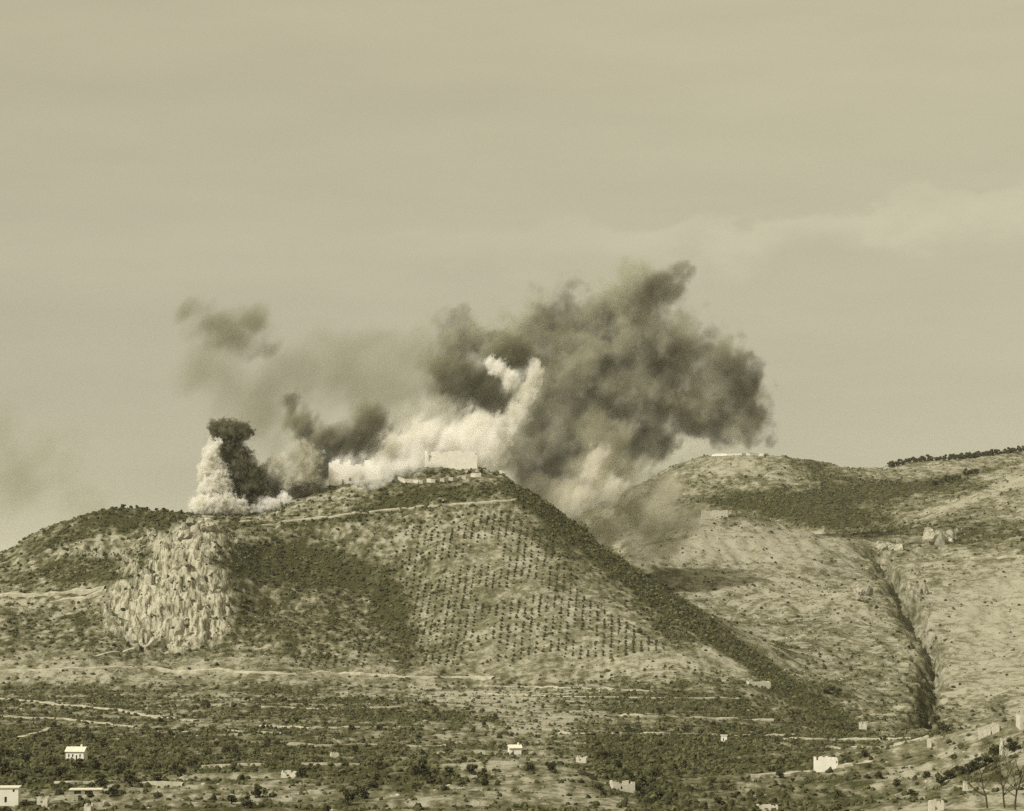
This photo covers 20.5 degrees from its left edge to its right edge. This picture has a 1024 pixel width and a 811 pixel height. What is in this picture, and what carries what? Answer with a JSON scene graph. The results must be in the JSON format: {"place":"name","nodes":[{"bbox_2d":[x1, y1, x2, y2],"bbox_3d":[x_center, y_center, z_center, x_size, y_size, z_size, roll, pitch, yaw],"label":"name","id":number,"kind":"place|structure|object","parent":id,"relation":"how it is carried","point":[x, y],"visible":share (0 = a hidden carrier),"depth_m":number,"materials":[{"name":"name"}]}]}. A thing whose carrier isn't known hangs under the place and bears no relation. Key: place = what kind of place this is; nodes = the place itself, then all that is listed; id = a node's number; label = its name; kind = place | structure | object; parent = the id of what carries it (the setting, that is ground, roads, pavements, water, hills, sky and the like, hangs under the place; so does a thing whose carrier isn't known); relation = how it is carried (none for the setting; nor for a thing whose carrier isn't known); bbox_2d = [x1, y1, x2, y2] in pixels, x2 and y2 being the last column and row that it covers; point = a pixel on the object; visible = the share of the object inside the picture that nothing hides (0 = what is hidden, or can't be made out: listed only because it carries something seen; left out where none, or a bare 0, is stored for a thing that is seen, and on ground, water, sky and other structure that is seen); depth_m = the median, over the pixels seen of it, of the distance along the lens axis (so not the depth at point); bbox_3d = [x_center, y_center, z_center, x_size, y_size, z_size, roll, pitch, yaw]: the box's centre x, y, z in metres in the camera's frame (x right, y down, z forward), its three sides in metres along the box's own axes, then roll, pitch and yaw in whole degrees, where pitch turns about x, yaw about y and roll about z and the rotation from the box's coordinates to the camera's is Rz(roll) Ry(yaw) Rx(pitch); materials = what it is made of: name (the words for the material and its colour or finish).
{"place":"outdoors","nodes":[
{"label":"outdoors","id":0,"kind":"place"},
{"bbox_2d":[0,585,104,596],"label":"hillside track","id":1,"kind":"structure","parent":0,"point":[72,591],"depth_m":1644.30,"materials":[{"name":"soil"}]},
{"bbox_2d":[50,589,105,603],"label":"hillside track","id":2,"kind":"structure","parent":0,"point":[79,598],"depth_m":1635.97,"materials":[{"name":"soil"}]},
{"bbox_2d":[0,666,494,680],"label":"dirt road","id":3,"kind":"structure","parent":0,"point":[219,670],"depth_m":1527.46,"materials":[{"name":"soil"}]},
{"bbox_2d":[262,499,515,525],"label":"hillside track","id":4,"kind":"structure","parent":0,"point":[392,509],"depth_m":1746.66,"materials":[{"name":"soil"}]},
{"bbox_2d":[0,450,1023,810],"bbox_3d":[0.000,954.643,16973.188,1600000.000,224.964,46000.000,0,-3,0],"label":"ground","id":5,"kind":"structure","parent":0,"point":[974,644],"depth_m":1624.91,"materials":[{"name":"soil"}]},
{"bbox_2d":[0,761,11,774],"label":"bushy tree","id":6,"kind":"object","parent":5,"relation":"on","point":[4,768],"visible":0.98,"depth_m":832.58,"materials":[{"name":"green plant"}]},
{"bbox_2d":[4,749,13,757],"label":"bushy tree","id":7,"kind":"object","parent":5,"relation":"on","point":[9,752],"visible":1,"depth_m":944.01,"materials":[{"name":"green plant"}]},
{"bbox_2d":[0,785,21,806],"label":"farmhouse","id":8,"kind":"object","parent":5,"relation":"on","point":[10,795],"visible":0.88,"depth_m":708.37,"materials":[{"name":"paint"}]},
{"bbox_2d":[17,772,28,782],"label":"bushy tree","id":9,"kind":"object","parent":5,"relation":"on","point":[21,776],"visible":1,"depth_m":792.81,"materials":[{"name":"green plant"}]},
{"bbox_2d":[20,751,32,761],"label":"bushy tree","id":10,"kind":"object","parent":5,"relation":"on","point":[25,755],"visible":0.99,"depth_m":918.23,"materials":[{"name":"green plant"}]},
{"bbox_2d":[16,727,55,738],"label":"farm lane","id":11,"kind":"structure","parent":5,"relation":"on","point":[45,729],"depth_m":1090.90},
{"bbox_2d":[32,766,43,773],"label":"bushy tree","id":12,"kind":"object","parent":5,"relation":"on","point":[39,769],"visible":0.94,"depth_m":832.29,"materials":[{"name":"green plant"}]},
{"bbox_2d":[37,796,48,806],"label":"ruined house","id":13,"kind":"structure","parent":5,"relation":"on","point":[41,801],"depth_m":710.00,"materials":[{"name":"stone"}]},
{"bbox_2d":[46,757,57,765],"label":"bushy tree","id":14,"kind":"object","parent":5,"relation":"on","point":[53,760],"visible":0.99,"depth_m":880.24,"materials":[{"name":"green plant"}]},
{"bbox_2d":[52,766,66,776],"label":"bushy tree","id":15,"kind":"object","parent":5,"relation":"on","point":[60,771],"visible":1,"depth_m":813.11,"materials":[{"name":"green plant"}]},
{"bbox_2d":[3,715,137,726],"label":"field terrace","id":16,"kind":"structure","parent":5,"relation":"on","point":[57,718],"depth_m":1187.39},
{"bbox_2d":[64,744,88,759],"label":"farmhouse","id":17,"kind":"object","parent":5,"relation":"on","point":[75,752],"visible":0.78,"depth_m":936.50,"materials":[{"name":"paint"}]},
{"bbox_2d":[71,758,85,767],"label":"bushy tree","id":18,"kind":"object","parent":5,"relation":"on","point":[78,761],"visible":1,"depth_m":857.18,"materials":[{"name":"green plant"}]},
{"bbox_2d":[69,788,103,794],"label":"farm shed","id":19,"kind":"structure","parent":5,"relation":"on","point":[84,791],"depth_m":747.22,"materials":[{"name":"stone"}]},
{"bbox_2d":[84,803,93,810],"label":"ruined house","id":20,"kind":"structure","parent":5,"relation":"on","point":[87,807],"depth_m":692.52,"materials":[{"name":"stone"}]},
{"bbox_2d":[86,732,95,740],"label":"bushy tree","id":21,"kind":"object","parent":5,"relation":"on","point":[90,736],"visible":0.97,"depth_m":1046.11,"materials":[{"name":"green plant"}]},
{"bbox_2d":[90,758,100,768],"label":"bushy tree","id":22,"kind":"object","parent":5,"relation":"on","point":[96,764],"visible":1,"depth_m":856.41,"materials":[{"name":"green plant"}]},
{"bbox_2d":[0,698,198,721],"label":"farm lane","id":23,"kind":"structure","parent":5,"relation":"on","point":[120,710],"depth_m":1262.03,"materials":[{"name":"soil"}]},
{"bbox_2d":[96,774,107,785],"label":"bushy tree","id":24,"kind":"object","parent":5,"relation":"on","point":[100,781],"visible":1,"depth_m":771.18,"materials":[{"name":"green plant"}]},
{"bbox_2d":[104,784,120,796],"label":"bushy tree","id":25,"kind":"object","parent":5,"relation":"on","point":[113,791],"visible":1,"depth_m":734.98,"materials":[{"name":"green plant"}]},
{"bbox_2d":[54,780,183,785],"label":"field terrace","id":26,"kind":"structure","parent":5,"relation":"on","point":[162,783],"depth_m":769.35,"materials":[{"name":"soil"}]},
{"bbox_2d":[114,762,126,773],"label":"bushy tree","id":27,"kind":"object","parent":5,"relation":"on","point":[121,766],"visible":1,"depth_m":834.72,"materials":[{"name":"green plant"}]},
{"bbox_2d":[123,771,137,783],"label":"bushy tree","id":28,"kind":"object","parent":5,"relation":"on","point":[130,776],"visible":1,"depth_m":771.30,"materials":[{"name":"green plant"}]},
{"bbox_2d":[92,624,184,656],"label":"rock ledge path","id":29,"kind":"structure","parent":5,"relation":"on","point":[177,629],"depth_m":1580.25,"materials":[{"name":"stone"}]},
{"bbox_2d":[150,773,162,780],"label":"bushy tree","id":30,"kind":"object","parent":5,"relation":"on","point":[157,776],"visible":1,"depth_m":790.48,"materials":[{"name":"green plant"}]},
{"bbox_2d":[169,761,178,770],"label":"bushy tree","id":31,"kind":"object","parent":5,"relation":"on","point":[175,765],"visible":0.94,"depth_m":842.53,"materials":[{"name":"green plant"}]},
{"bbox_2d":[177,767,186,774],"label":"bushy tree","id":32,"kind":"object","parent":5,"relation":"on","point":[181,770],"visible":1,"depth_m":817.05,"materials":[{"name":"green plant"}]},
{"bbox_2d":[177,529,192,541],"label":"rock outcrop","id":33,"kind":"object","parent":5,"relation":"on","point":[185,534],"visible":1,"depth_m":1656.76,"materials":[{"name":"stone"}]},
{"bbox_2d":[188,757,199,764],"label":"bushy tree","id":34,"kind":"object","parent":5,"relation":"on","point":[194,760],"visible":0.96,"depth_m":904.75,"materials":[{"name":"green plant"}]},
{"bbox_2d":[186,517,214,531],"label":"rock outcrop","id":35,"kind":"object","parent":5,"relation":"on","point":[205,524],"visible":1,"depth_m":1665.13,"materials":[{"name":"stone"}]},
{"bbox_2d":[159,729,283,733],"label":"field terrace","id":36,"kind":"structure","parent":5,"relation":"on","point":[227,730],"depth_m":1113.13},
{"bbox_2d":[226,795,237,803],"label":"bushy tree","id":37,"kind":"object","parent":5,"relation":"on","point":[232,798],"visible":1,"depth_m":708.84,"materials":[{"name":"green plant"}]},
{"bbox_2d":[240,794,253,807],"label":"bushy tree","id":38,"kind":"object","parent":5,"relation":"on","point":[248,803],"visible":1,"depth_m":685.06,"materials":[{"name":"green plant"}]},
{"bbox_2d":[250,785,268,796],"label":"bushy tree","id":39,"kind":"object","parent":5,"relation":"on","point":[256,792],"visible":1,"depth_m":730.43,"materials":[{"name":"green plant"}]},
{"bbox_2d":[201,762,359,767],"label":"field terrace","id":40,"kind":"structure","parent":5,"relation":"on","point":[259,764],"depth_m":854.23,"materials":[{"name":"stone"}]},
{"bbox_2d":[281,770,296,777],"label":"ruined house","id":41,"kind":"structure","parent":5,"relation":"on","point":[285,773],"depth_m":805.53,"materials":[{"name":"stone"}]},
{"bbox_2d":[295,766,306,777],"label":"bushy tree","id":42,"kind":"object","parent":5,"relation":"on","point":[301,771],"visible":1,"depth_m":789.57,"materials":[{"name":"green plant"}]},
{"bbox_2d":[259,725,359,728],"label":"farm lane","id":43,"kind":"structure","parent":5,"relation":"on","point":[311,727],"depth_m":1136.82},
{"bbox_2d":[261,706,402,709],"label":"field terrace","id":44,"kind":"structure","parent":5,"relation":"on","point":[326,708],"depth_m":1274.53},
{"bbox_2d":[342,788,358,803],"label":"bushy tree","id":45,"kind":"object","parent":5,"relation":"on","point":[348,794],"visible":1,"depth_m":708.84,"materials":[{"name":"green plant"}]},
{"bbox_2d":[329,459,381,485],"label":"fortress ruin","id":46,"kind":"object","parent":5,"relation":"on","point":[347,472],"visible":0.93,"depth_m":1799.57,"materials":[{"name":"stone"}]},
{"bbox_2d":[355,785,369,798],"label":"bushy tree","id":47,"kind":"object","parent":5,"relation":"on","point":[362,793],"visible":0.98,"depth_m":724.88,"materials":[{"name":"green plant"}]},
{"bbox_2d":[287,742,445,746],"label":"field terrace","id":48,"kind":"structure","parent":5,"relation":"on","point":[299,743],"depth_m":1025.22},
{"bbox_2d":[367,781,378,789],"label":"bushy tree","id":49,"kind":"object","parent":5,"relation":"on","point":[374,784],"visible":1,"depth_m":739.06,"materials":[{"name":"green plant"}]},
{"bbox_2d":[411,758,429,774],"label":"bushy tree","id":50,"kind":"object","parent":5,"relation":"on","point":[422,762],"visible":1,"depth_m":789.54,"materials":[{"name":"green plant"}]},
{"bbox_2d":[423,775,436,783],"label":"bushy tree","id":51,"kind":"object","parent":5,"relation":"on","point":[430,778],"visible":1,"depth_m":758.59,"materials":[{"name":"green plant"}]},
{"bbox_2d":[398,473,480,483],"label":"terrace wall","id":52,"kind":"structure","parent":5,"relation":"on","point":[445,479],"depth_m":1782.76,"materials":[{"name":"stone"}]},
{"bbox_2d":[441,766,455,777],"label":"bushy tree","id":53,"kind":"object","parent":5,"relation":"on","point":[449,772],"visible":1,"depth_m":788.61,"materials":[{"name":"green plant"}]},
{"bbox_2d":[425,451,476,469],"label":"fortress keep","id":54,"kind":"structure","parent":5,"relation":"on","point":[458,460],"depth_m":1803.60,"materials":[{"name":"stone"}]},
{"bbox_2d":[301,512,627,650],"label":"olive grove","id":55,"kind":"object","parent":5,"relation":"on","point":[485,585],"visible":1,"depth_m":1641.55,"materials":[{"name":"green plant"}]},
{"bbox_2d":[466,764,477,774],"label":"bushy tree","id":56,"kind":"object","parent":5,"relation":"on","point":[470,767],"visible":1,"depth_m":793.02,"materials":[{"name":"green plant"}]},
{"bbox_2d":[476,768,488,778],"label":"bushy tree","id":57,"kind":"object","parent":5,"relation":"on","point":[481,774],"visible":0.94,"depth_m":767.15,"materials":[{"name":"green plant"}]},
{"bbox_2d":[0,449,1023,810],"bbox_3d":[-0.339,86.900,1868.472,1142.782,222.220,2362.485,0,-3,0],"label":"scrub","id":58,"kind":"object","parent":5,"relation":"on","point":[714,763],"visible":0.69,"depth_m":1265.12,"materials":[{"name":"green plant"}]},
{"bbox_2d":[0,468,1023,810],"bbox_3d":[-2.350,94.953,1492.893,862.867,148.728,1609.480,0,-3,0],"label":"loose stones","id":59,"kind":"object","parent":5,"relation":"on","point":[518,636],"visible":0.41,"depth_m":1622.77,"materials":[{"name":"stone"}]},
{"bbox_2d":[507,742,521,753],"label":"cottage","id":60,"kind":"structure","parent":5,"relation":"on","point":[515,749],"depth_m":1012.75,"materials":[{"name":"paint"}]},
{"bbox_2d":[545,760,556,773],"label":"bushy tree","id":61,"kind":"object","parent":5,"relation":"on","point":[551,765],"visible":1,"depth_m":767.14,"materials":[{"name":"green plant"}]},
{"bbox_2d":[485,685,652,691],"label":"field terrace","id":62,"kind":"structure","parent":5,"relation":"on","point":[553,686],"depth_m":1472.38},
{"bbox_2d":[576,756,587,762],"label":"ruined house","id":63,"kind":"structure","parent":5,"relation":"on","point":[579,759],"depth_m":965.09,"materials":[{"name":"stone"}]},
{"bbox_2d":[484,693,739,699],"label":"field terrace","id":64,"kind":"structure","parent":5,"relation":"on","point":[525,694],"depth_m":1382.29,"materials":[{"name":"soil"}]},
{"bbox_2d":[612,759,622,767],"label":"bushy tree","id":65,"kind":"object","parent":5,"relation":"on","point":[618,763],"visible":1,"depth_m":840.53,"materials":[{"name":"green plant"}]},
{"bbox_2d":[610,780,634,792],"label":"ruined house","id":66,"kind":"structure","parent":5,"relation":"on","point":[627,786],"depth_m":751.43,"materials":[{"name":"stone"}]},
{"bbox_2d":[620,769,634,777],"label":"bushy tree","id":67,"kind":"object","parent":5,"relation":"on","point":[629,773],"visible":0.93,"depth_m":800.95,"materials":[{"name":"green plant"}]},
{"bbox_2d":[635,783,643,792],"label":"bushy tree","id":68,"kind":"object","parent":5,"relation":"on","point":[638,788],"visible":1,"depth_m":754.74,"materials":[{"name":"green plant"}]},
{"bbox_2d":[637,775,649,786],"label":"bushy tree","id":69,"kind":"object","parent":5,"relation":"on","point":[642,782],"visible":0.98,"depth_m":768.72,"materials":[{"name":"green plant"}]},
{"bbox_2d":[650,768,660,778],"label":"bushy tree","id":70,"kind":"object","parent":5,"relation":"on","point":[656,773],"visible":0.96,"depth_m":810.65,"materials":[{"name":"green plant"}]},
{"bbox_2d":[655,790,665,798],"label":"bushy tree","id":71,"kind":"object","parent":5,"relation":"on","point":[659,794],"visible":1,"depth_m":744.74,"materials":[{"name":"green plant"}]},
{"bbox_2d":[554,731,812,735],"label":"farm lane","id":72,"kind":"structure","parent":5,"relation":"on","point":[657,733],"depth_m":1144.20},
{"bbox_2d":[604,713,773,721],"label":"field terrace","id":73,"kind":"structure","parent":5,"relation":"on","point":[720,718],"depth_m":1270.99,"materials":[{"name":"stone"}]},
{"bbox_2d":[701,510,727,518],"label":"building","id":74,"kind":"structure","parent":5,"relation":"on","point":[705,514],"depth_m":2067.82,"materials":[{"name":"stone"}]},
{"bbox_2d":[712,453,767,455],"bbox_3d":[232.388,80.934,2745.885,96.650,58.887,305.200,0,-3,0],"label":"fort wall","id":75,"kind":"structure","parent":5,"relation":"on","point":[732,454],"depth_m":2601.56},
{"bbox_2d":[746,680,770,688],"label":"ruined house","id":76,"kind":"structure","parent":5,"relation":"on","point":[767,684],"depth_m":1456.45,"materials":[{"name":"stone"}]},
{"bbox_2d":[756,804,777,810],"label":"ruined house","id":77,"kind":"structure","parent":5,"relation":"on","point":[764,806],"depth_m":717.38,"materials":[{"name":"stone"}]},
{"bbox_2d":[750,760,872,777],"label":"farm lane","id":78,"kind":"structure","parent":5,"relation":"on","point":[789,773],"depth_m":826.98,"materials":[{"name":"soil"}]},
{"bbox_2d":[814,756,837,771],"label":"roofless house","id":79,"kind":"structure","parent":5,"relation":"on","point":[822,764],"depth_m":828.15,"materials":[{"name":"stone"}]},
{"bbox_2d":[783,737,911,740],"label":"field terrace","id":80,"kind":"structure","parent":5,"relation":"on","point":[854,738],"depth_m":1149.98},
{"bbox_2d":[859,722,866,729],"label":"ruined house","id":81,"kind":"structure","parent":5,"relation":"on","point":[863,725],"depth_m":1299.71,"materials":[{"name":"stone"}]},
{"bbox_2d":[853,585,873,595],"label":"rock outcrop","id":82,"kind":"object","parent":5,"relation":"on","point":[865,590],"visible":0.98,"depth_m":1858.10,"materials":[{"name":"stone"}]},
{"bbox_2d":[829,735,928,748],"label":"field terrace","id":83,"kind":"structure","parent":5,"relation":"on","point":[912,740],"depth_m":849.81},
{"bbox_2d":[873,541,904,550],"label":"rock outcrop","id":84,"kind":"object","parent":5,"relation":"on","point":[881,545],"visible":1,"depth_m":2084.33,"materials":[{"name":"stone"}]},
{"bbox_2d":[916,583,929,597],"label":"rock outcrop","id":85,"kind":"object","parent":5,"relation":"on","point":[922,590],"visible":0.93,"depth_m":1905.96,"materials":[{"name":"stone"}]},
{"bbox_2d":[928,799,943,810],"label":"ruined house","id":86,"kind":"structure","parent":5,"relation":"on","point":[933,805],"depth_m":675.67,"materials":[{"name":"stone"}]},
{"bbox_2d":[922,526,957,545],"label":"rock outcrop","id":87,"kind":"object","parent":5,"relation":"on","point":[931,536],"visible":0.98,"depth_m":2094.68,"materials":[{"name":"stone"}]},
{"bbox_2d":[936,775,948,785],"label":"hedge bush","id":88,"kind":"object","parent":5,"relation":"on","point":[940,780],"visible":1,"depth_m":763.11,"materials":[{"name":"green plant"}]},
{"bbox_2d":[943,769,956,778],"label":"hedge bush","id":89,"kind":"object","parent":5,"relation":"on","point":[947,773],"visible":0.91,"depth_m":765.05,"materials":[{"name":"green plant"}]},
{"bbox_2d":[954,766,964,773],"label":"hedge bush","id":90,"kind":"object","parent":5,"relation":"on","point":[960,768],"visible":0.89,"depth_m":767.03,"materials":[{"name":"green plant"}]},
{"bbox_2d":[963,761,973,771],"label":"hedge bush","id":91,"kind":"object","parent":5,"relation":"on","point":[969,766],"visible":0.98,"depth_m":766.93,"materials":[{"name":"green plant"}]},
{"bbox_2d":[973,757,983,768],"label":"hedge bush","id":92,"kind":"object","parent":5,"relation":"on","point":[977,761],"visible":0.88,"depth_m":767.33,"materials":[{"name":"green plant"}]},
{"bbox_2d":[945,737,1023,807],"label":"bare tree","id":93,"kind":"object","parent":5,"relation":"on","point":[982,781],"visible":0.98,"depth_m":645.80,"materials":[{"name":"brown plant"}]},
{"bbox_2d":[978,728,990,739],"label":"ruined house","id":94,"kind":"structure","parent":5,"relation":"on","point":[985,732],"depth_m":824.24,"materials":[{"name":"stone"}]},
{"bbox_2d":[981,755,993,765],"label":"hedge bush","id":95,"kind":"object","parent":5,"relation":"on","point":[987,758],"visible":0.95,"depth_m":767.22,"materials":[{"name":"green plant"}]},
{"bbox_2d":[988,744,998,753],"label":"hedge bush","id":96,"kind":"object","parent":5,"relation":"on","point":[993,747],"visible":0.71,"depth_m":775.28,"materials":[{"name":"green plant"}]},
{"bbox_2d":[992,722,998,734],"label":"ruined house","id":97,"kind":"structure","parent":5,"relation":"on","point":[995,728],"depth_m":822.50,"materials":[{"name":"stone"}]},
{"bbox_2d":[975,725,1023,807],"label":"bare tree","id":98,"kind":"object","parent":5,"relation":"on","point":[1003,793],"visible":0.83,"depth_m":650.96,"materials":[{"name":"brown plant"}]},
{"bbox_2d":[999,738,1008,754],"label":"ruined house","id":99,"kind":"structure","parent":5,"relation":"on","point":[1002,745],"depth_m":770.86,"materials":[{"name":"stone"}]},
{"bbox_2d":[985,742,1023,809],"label":"bare tree","id":100,"kind":"object","parent":5,"relation":"on","point":[1018,788],"visible":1,"depth_m":636.08,"materials":[{"name":"brown plant"}]},
{"bbox_2d":[1005,738,1020,750],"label":"hedge bush","id":101,"kind":"object","parent":5,"relation":"on","point":[1012,745],"visible":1,"depth_m":769.78,"materials":[{"name":"green plant"}]},
{"bbox_2d":[1016,711,1023,729],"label":"ruined house","id":102,"kind":"structure","parent":5,"relation":"on","point":[1020,721],"depth_m":816.13,"materials":[{"name":"stone"}]},
{"bbox_2d":[0,0,1023,550],"label":"sky","id":103,"kind":"structure","parent":0,"point":[589,250],"materials":[{"name":"beige"}]},
{"bbox_2d":[969,555,1023,559],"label":"hillside track","id":104,"kind":"structure","parent":0,"point":[990,557],"depth_m":2024.12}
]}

